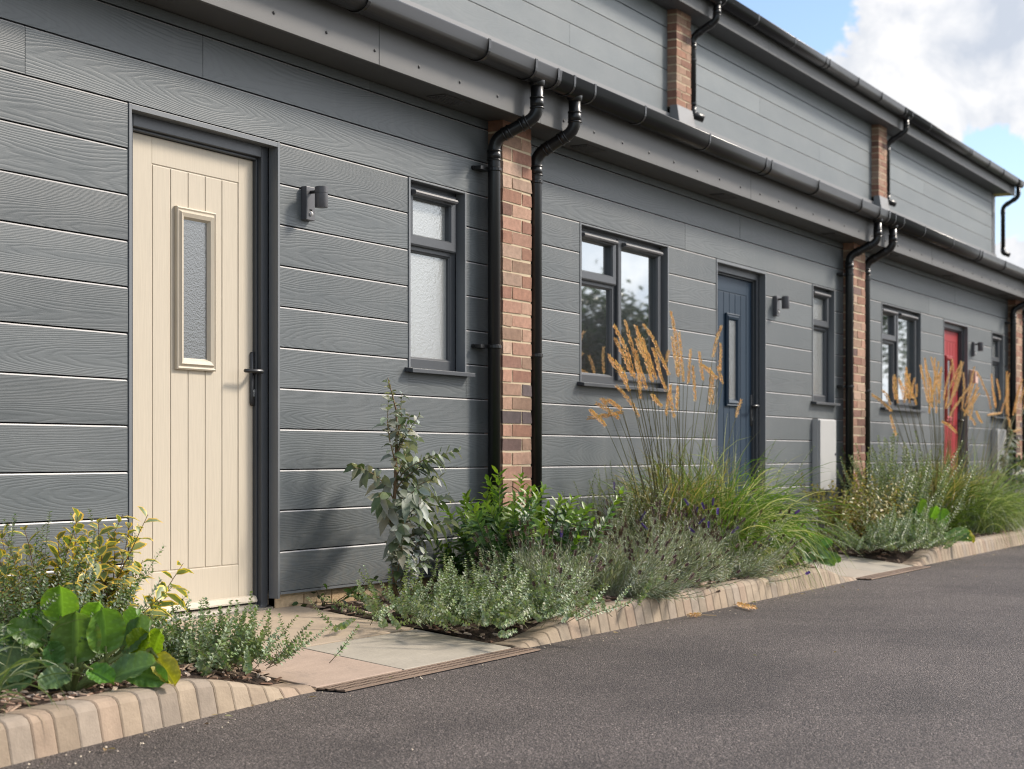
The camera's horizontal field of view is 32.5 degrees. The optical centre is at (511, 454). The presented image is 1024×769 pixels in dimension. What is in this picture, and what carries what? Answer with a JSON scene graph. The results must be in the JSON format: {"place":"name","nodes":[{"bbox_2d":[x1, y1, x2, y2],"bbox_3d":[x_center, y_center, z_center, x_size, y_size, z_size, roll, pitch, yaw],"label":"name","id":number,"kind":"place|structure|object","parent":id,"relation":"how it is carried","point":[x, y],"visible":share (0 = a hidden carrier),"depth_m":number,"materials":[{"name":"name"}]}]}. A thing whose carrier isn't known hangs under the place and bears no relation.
{"place":"outdoors","nodes":[
{"label":"outdoors","id":0,"kind":"place"},
{"bbox_2d":[152,605,510,690],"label":"path","id":1,"kind":"structure","parent":0,"point":[374,649],"depth_m":7.11,"materials":[{"name":"stone"}]},
{"bbox_2d":[0,545,1023,768],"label":"road","id":2,"kind":"structure","parent":0,"point":[932,686],"depth_m":5.86,"materials":[{"name":"grey asphalt"}]},
{"bbox_2d":[0,666,282,712],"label":"flower bed","id":3,"kind":"object","parent":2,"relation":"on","point":[254,679],"visible":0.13,"depth_m":5.77,"materials":[{"name":"soil"}]},
{"bbox_2d":[0,594,89,734],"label":"arching grass","id":4,"kind":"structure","parent":3,"relation":"on","point":[5,673],"depth_m":4.84,"materials":[{"name":"green plant"}]},
{"bbox_2d":[0,585,180,691],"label":"elephant ears","id":5,"kind":"object","parent":3,"relation":"on","point":[146,662],"visible":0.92,"depth_m":5.39,"materials":[{"name":"green plant"}]},
{"bbox_2d":[0,506,192,633],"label":"variegated shrub","id":6,"kind":"object","parent":3,"relation":"on","point":[104,556],"visible":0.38,"depth_m":6.09,"materials":[{"name":"yellow plant"}]},
{"bbox_2d":[0,508,224,675],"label":"leaved shrub","id":7,"kind":"object","parent":3,"relation":"on","point":[125,599],"visible":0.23,"depth_m":5.73,"materials":[{"name":"green plant"}]},
{"bbox_2d":[136,591,359,676],"bbox_3d":[-1.052,0.618,6.109,0.758,0.267,0.898,0,0,28],"label":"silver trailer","id":8,"kind":"object","parent":3,"relation":"on","point":[218,651],"visible":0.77,"depth_m":6.05,"materials":[{"name":"green plant"}]},
{"bbox_2d":[0,678,315,767],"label":"kerb","id":9,"kind":"structure","parent":2,"relation":"on","point":[77,723],"depth_m":5.17,"materials":[{"name":"concrete"}]},
{"bbox_2d":[317,647,540,692],"bbox_3d":[-0.283,0.850,6.798,0.120,0.060,1.480,0,0,28],"label":"drain channel","id":10,"kind":"object","parent":2,"relation":"on","point":[372,681],"visible":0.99,"depth_m":6.68,"materials":[{"name":"concrete"}]},
{"bbox_2d":[491,568,856,647],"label":"kerb","id":11,"kind":"structure","parent":2,"relation":"on","point":[743,591],"depth_m":8.89,"materials":[{"name":"concrete"}]},
{"bbox_2d":[686,612,715,617],"bbox_3d":[0.967,0.814,8.969,0.035,0.033,0.210,0,0,44],"label":"fallen seed head","id":12,"kind":"object","parent":2,"relation":"on","point":[697,614],"visible":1,"depth_m":8.94},
{"bbox_2d":[733,602,757,609],"bbox_3d":[1.248,0.811,9.488,0.036,0.040,0.393,0,0,-12],"label":"fallen seed head","id":13,"kind":"object","parent":2,"relation":"on","point":[747,605],"visible":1,"depth_m":9.42},
{"bbox_2d":[856,566,930,579],"bbox_3d":[2.678,0.850,12.292,0.120,0.060,1.480,0,0,28],"label":"drain channel","id":14,"kind":"object","parent":2,"relation":"on","point":[891,573],"visible":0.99,"depth_m":12.23,"materials":[{"name":"concrete"}]},
{"bbox_2d":[899,530,1023,565],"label":"kerb","id":15,"kind":"structure","parent":2,"relation":"on","point":[959,549],"depth_m":14.39,"materials":[{"name":"concrete"}]},
{"bbox_2d":[42,548,1005,763],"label":"leaf litter","id":16,"kind":"object","parent":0,"point":[104,749],"visible":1,"depth_m":5.96,"materials":[{"name":"brown plant"}]},
{"bbox_2d":[27,548,1021,767],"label":"grit","id":17,"kind":"object","parent":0,"point":[421,678],"visible":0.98,"depth_m":5.84,"materials":[{"name":"grey stone"}]},
{"bbox_2d":[312,562,809,643],"bbox_3d":[0.591,0.750,9.855,1.055,0.130,4.791,0,0,28],"label":"flower bed","id":18,"kind":"object","parent":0,"point":[488,631],"visible":0.03,"depth_m":7.72,"materials":[{"name":"soil"}]},
{"bbox_2d":[292,583,351,613],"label":"seedling","id":19,"kind":"object","parent":18,"relation":"on","point":[322,602],"visible":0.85,"depth_m":8.06,"materials":[{"name":"green plant"}]},
{"bbox_2d":[343,576,378,601],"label":"seedling","id":20,"kind":"object","parent":18,"relation":"on","point":[354,589],"visible":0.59,"depth_m":8.22,"materials":[{"name":"green plant"}]},
{"bbox_2d":[343,379,461,608],"bbox_3d":[-0.453,0.183,8.134,0.371,1.082,0.699,0,0,28],"label":"young tree","id":21,"kind":"object","parent":18,"relation":"on","point":[414,496],"visible":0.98,"depth_m":8.11,"materials":[{"name":"green plant"}]},
{"bbox_2d":[306,545,661,637],"bbox_3d":[-0.129,0.590,7.920,1.433,0.337,1.861,0,0,28],"label":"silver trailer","id":22,"kind":"object","parent":18,"relation":"on","point":[484,604],"visible":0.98,"depth_m":7.67,"materials":[{"name":"green plant"}]},
{"bbox_2d":[0,529,1018,712],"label":"bark chips","id":23,"kind":"object","parent":18,"relation":"on","point":[11,705],"visible":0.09,"depth_m":5.95,"materials":[{"name":"brown wood"}]},
{"bbox_2d":[434,465,633,584],"bbox_3d":[0.030,0.391,8.976,1.127,0.679,0.957,0,0,-45],"label":"green shrub","id":24,"kind":"object","parent":18,"relation":"on","point":[500,521],"visible":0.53,"depth_m":8.79,"materials":[{"name":"green plant"}]},
{"bbox_2d":[466,518,620,609],"bbox_3d":[0.118,0.533,8.333,0.792,0.466,1.093,0,0,0],"label":"lavender","id":25,"kind":"object","parent":18,"relation":"on","point":[530,562],"visible":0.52,"depth_m":8.30,"materials":[{"name":"green plant"}]},
{"bbox_2d":[505,510,728,603],"bbox_3d":[0.545,0.522,8.896,1.039,0.495,1.022,0,0,28],"label":"lavender","id":26,"kind":"object","parent":18,"relation":"on","point":[612,576],"visible":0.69,"depth_m":8.88,"materials":[{"name":"green plant"}]},
{"bbox_2d":[561,460,701,572],"bbox_3d":[0.568,0.378,10.409,1.050,0.700,2.067,0,0,28],"label":"leaved shrub","id":27,"kind":"object","parent":18,"relation":"on","point":[627,507],"visible":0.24,"depth_m":10.29,"materials":[{"name":"green plant"}]},
{"bbox_2d":[589,482,761,591],"bbox_3d":[0.869,0.454,9.570,1.123,0.616,1.037,0,0,-28],"label":"lavender","id":28,"kind":"object","parent":18,"relation":"on","point":[656,532],"visible":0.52,"depth_m":9.57,"materials":[{"name":"green plant"}]},
{"bbox_2d":[579,311,789,553],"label":"feather grass","id":29,"kind":"object","parent":18,"relation":"on","point":[659,481],"depth_m":10.64,"materials":[{"name":"green plant"}]},
{"bbox_2d":[630,485,815,584],"bbox_3d":[1.246,0.479,10.220,1.218,0.602,0.908,0,0,-37],"label":"lavender","id":30,"kind":"object","parent":18,"relation":"on","point":[746,571],"visible":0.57,"depth_m":10.21,"materials":[{"name":"green plant"}]},
{"bbox_2d":[601,414,871,591],"bbox_3d":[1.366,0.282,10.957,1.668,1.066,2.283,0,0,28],"label":"arching grass","id":31,"kind":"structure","parent":18,"relation":"on","point":[763,515],"depth_m":10.75,"materials":[{"name":"green plant"}]},
{"bbox_2d":[680,439,813,519],"bbox_3d":[1.512,0.306,11.565,0.670,0.825,0.848,0,0,-14],"label":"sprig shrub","id":32,"kind":"object","parent":18,"relation":"on","point":[758,470],"visible":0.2,"depth_m":11.52,"materials":[{"name":"green plant"}]},
{"bbox_2d":[764,524,840,565],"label":"elephant ears","id":33,"kind":"object","parent":18,"relation":"on","point":[834,555],"visible":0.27,"depth_m":11.41,"materials":[{"name":"green plant"}]},
{"bbox_2d":[799,524,833,567],"bbox_3d":[1.951,0.608,11.728,0.388,0.306,0.740,0,0,28],"label":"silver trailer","id":34,"kind":"object","parent":18,"relation":"on","point":[811,552],"visible":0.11,"depth_m":11.67,"materials":[{"name":"green plant"}]},
{"bbox_2d":[778,552,910,577],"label":"path","id":35,"kind":"structure","parent":0,"point":[857,567],"depth_m":12.47,"materials":[{"name":"stone"}]},
{"bbox_2d":[737,0,1023,268],"label":"sky","id":36,"kind":"structure","parent":0,"point":[958,65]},
{"bbox_2d":[804,530,1009,563],"bbox_3d":[3.542,0.751,15.354,1.033,0.128,4.791,0,0,28],"label":"flower bed","id":37,"kind":"object","parent":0,"point":[902,557],"visible":0.06,"depth_m":13.26,"materials":[{"name":"soil"}]},
{"bbox_2d":[798,467,918,545],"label":"variegated shrub","id":38,"kind":"object","parent":37,"relation":"on","point":[859,525],"visible":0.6,"depth_m":13.80,"materials":[{"name":"green plant"}]},
{"bbox_2d":[815,503,966,552],"bbox_3d":[2.915,0.540,13.461,1.000,0.368,1.744,0,0,28],"label":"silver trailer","id":39,"kind":"object","parent":37,"relation":"on","point":[897,536],"visible":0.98,"depth_m":13.21,"materials":[{"name":"green plant"}]},
{"bbox_2d":[836,431,976,537],"bbox_3d":[3.165,0.259,14.505,1.193,0.944,1.729,0,0,28],"label":"leaved shrub","id":40,"kind":"object","parent":37,"relation":"on","point":[884,481],"visible":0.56,"depth_m":14.52,"materials":[{"name":"green plant"}]},
{"bbox_2d":[891,498,974,542],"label":"elephant ears","id":41,"kind":"object","parent":37,"relation":"on","point":[935,512],"visible":0.48,"depth_m":14.06,"materials":[{"name":"green plant"}]},
{"bbox_2d":[871,356,1007,528],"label":"feather grass","id":42,"kind":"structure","parent":37,"relation":"on","point":[936,459],"depth_m":15.80,"materials":[{"name":"green plant"}]},
{"bbox_2d":[888,469,1019,545],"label":"arching grass","id":43,"kind":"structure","parent":37,"relation":"on","point":[962,516],"depth_m":15.40,"materials":[{"name":"green plant"}]},
{"bbox_2d":[928,431,1023,544],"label":"arching grass","id":44,"kind":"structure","parent":37,"relation":"on","point":[1012,513],"depth_m":15.97,"materials":[{"name":"green plant"}]},
{"bbox_2d":[941,371,1023,498],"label":"feather grass","id":45,"kind":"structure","parent":37,"relation":"on","point":[1006,405],"depth_m":18.37,"materials":[{"name":"green plant"}]},
{"bbox_2d":[980,472,1023,530],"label":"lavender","id":46,"kind":"object","parent":37,"relation":"on","point":[1010,528],"visible":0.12,"depth_m":16.77,"materials":[{"name":"green plant"}]},
{"bbox_2d":[991,425,1023,497],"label":"young tree","id":47,"kind":"object","parent":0,"point":[1012,447],"visible":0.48,"depth_m":19.10,"materials":[{"name":"green plant"}]},
{"label":"ground","id":48,"kind":"structure","parent":0,"visible":0},
{"bbox_2d":[0,0,561,627],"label":"terraced house","id":49,"kind":"structure","parent":48,"relation":"on","point":[210,340],"depth_m":7.68,"materials":[{"name":"paint"}]},
{"bbox_2d":[113,103,279,622],"bbox_3d":[-1.332,-0.354,7.404,0.135,2.075,1.009,0,0,28],"label":"door","id":50,"kind":"structure","parent":49,"relation":"in","point":[197,379],"depth_m":7.48,"materials":[{"name":"beige wood"}]},
{"bbox_2d":[301,186,327,220],"bbox_3d":[-0.890,-1.143,7.968,0.118,0.153,0.068,0,0,28],"label":"wall lamp","id":51,"kind":"object","parent":49,"relation":"attached to","point":[312,198],"visible":1,"depth_m":7.96,"materials":[{"name":"grey metal"}]},
{"bbox_2d":[397,553,418,590],"bbox_3d":[-0.517,0.657,8.719,0.060,0.345,0.120,0,0,28],"label":"pipe cover","id":52,"kind":"object","parent":49,"relation":"attached to","point":[417,578],"visible":0.09,"depth_m":8.71,"materials":[{"name":"white plastic"}]},
{"bbox_2d":[399,177,474,376],"bbox_3d":[-0.413,-0.901,9.042,0.158,0.980,0.632,0,0,28],"label":"window","id":53,"kind":"structure","parent":49,"relation":"in","point":[437,219],"depth_m":9.14,"materials":[{"name":"grey metal"}]},
{"bbox_2d":[399,0,890,550],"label":"terraced house","id":54,"kind":"structure","parent":48,"relation":"on","point":[627,198],"depth_m":11.79,"materials":[{"name":"paint"}]},
{"bbox_2d":[575,222,675,392],"bbox_3d":[0.691,-0.901,11.090,0.158,0.980,1.390,0,0,28],"label":"window","id":55,"kind":"structure","parent":54,"relation":"in","point":[624,277],"depth_m":11.06,"materials":[{"name":"glass"}]},
{"bbox_2d":[706,258,765,528],"bbox_3d":[1.629,-0.354,12.898,0.135,2.075,1.009,0,0,28],"label":"door","id":56,"kind":"structure","parent":54,"relation":"in","point":[740,309],"depth_m":13.10,"materials":[{"name":"blue wood"}]},
{"bbox_2d":[773,296,789,315],"bbox_3d":[2.071,-1.143,13.462,0.118,0.153,0.068,0,0,28],"label":"wall lamp","id":57,"kind":"object","parent":54,"relation":"attached to","point":[785,303],"visible":1,"depth_m":13.45,"materials":[{"name":"black metal"}]},
{"bbox_2d":[806,508,817,531],"bbox_3d":[2.422,0.630,14.173,0.060,0.400,0.130,0,0,28],"label":"pipe cover","id":58,"kind":"object","parent":54,"relation":"attached to","point":[810,519],"visible":0.13,"depth_m":14.12,"materials":[{"name":"white plastic"}]},
{"bbox_2d":[805,284,840,405],"bbox_3d":[2.548,-0.901,14.536,0.158,0.980,0.632,0,0,28],"label":"window","id":59,"kind":"structure","parent":54,"relation":"in","point":[823,298],"depth_m":14.71,"materials":[{"name":"grey glass"}]},
{"bbox_2d":[812,419,835,490],"bbox_3d":[2.574,0.000,14.443,0.072,0.590,0.430,0,0,28],"label":"meter box","id":60,"kind":"object","parent":54,"relation":"attached to","point":[824,441],"visible":0.84,"depth_m":14.34,"materials":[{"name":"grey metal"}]},
{"bbox_2d":[666,0,1023,555],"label":"terraced house","id":61,"kind":"structure","parent":48,"relation":"on","point":[739,74],"depth_m":17.51,"materials":[{"name":"paint"}]},
{"bbox_2d":[871,302,925,412],"bbox_3d":[3.652,-0.901,16.584,0.158,0.980,1.390,0,0,28],"label":"window","id":62,"kind":"structure","parent":61,"relation":"in","point":[900,327],"depth_m":16.72,"materials":[{"name":"grey metal"}]},
{"bbox_2d":[937,319,967,481],"bbox_3d":[4.590,-0.354,18.392,0.135,2.075,1.009,0,0,28],"label":"door","id":63,"kind":"structure","parent":61,"relation":"in","point":[955,334],"depth_m":18.68,"materials":[{"name":"red wood"}]},
{"bbox_2d":[969,369,977,383],"bbox_3d":[4.971,-0.844,18.888,0.074,0.149,0.110,0,0,28],"label":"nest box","id":64,"kind":"object","parent":61,"relation":"attached to","point":[975,377],"visible":0.74,"depth_m":18.85,"materials":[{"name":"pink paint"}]},
{"bbox_2d":[972,342,982,355],"bbox_3d":[5.032,-1.143,18.956,0.118,0.153,0.068,0,0,28],"label":"wall lamp","id":65,"kind":"object","parent":61,"relation":"attached to","point":[980,345],"visible":1,"depth_m":18.94,"materials":[{"name":"black metal"}]},
{"bbox_2d":[989,331,1004,418],"bbox_3d":[5.509,-0.901,20.030,0.158,0.980,0.632,0,0,28],"label":"window","id":66,"kind":"structure","parent":61,"relation":"in","point":[997,347],"depth_m":20.24,"materials":[{"name":"grey glass"}]},
{"bbox_2d":[992,429,1005,479],"bbox_3d":[5.535,0.000,19.937,0.072,0.590,0.430,0,0,28],"label":"meter box","id":67,"kind":"object","parent":61,"relation":"attached to","point":[994,433],"visible":0.47,"depth_m":19.76,"materials":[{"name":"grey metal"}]},
{"bbox_2d":[870,107,1023,471],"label":"terraced house","id":68,"kind":"structure","parent":48,"relation":"on","point":[926,173],"depth_m":23.42,"materials":[{"name":"paint"}]}
]}

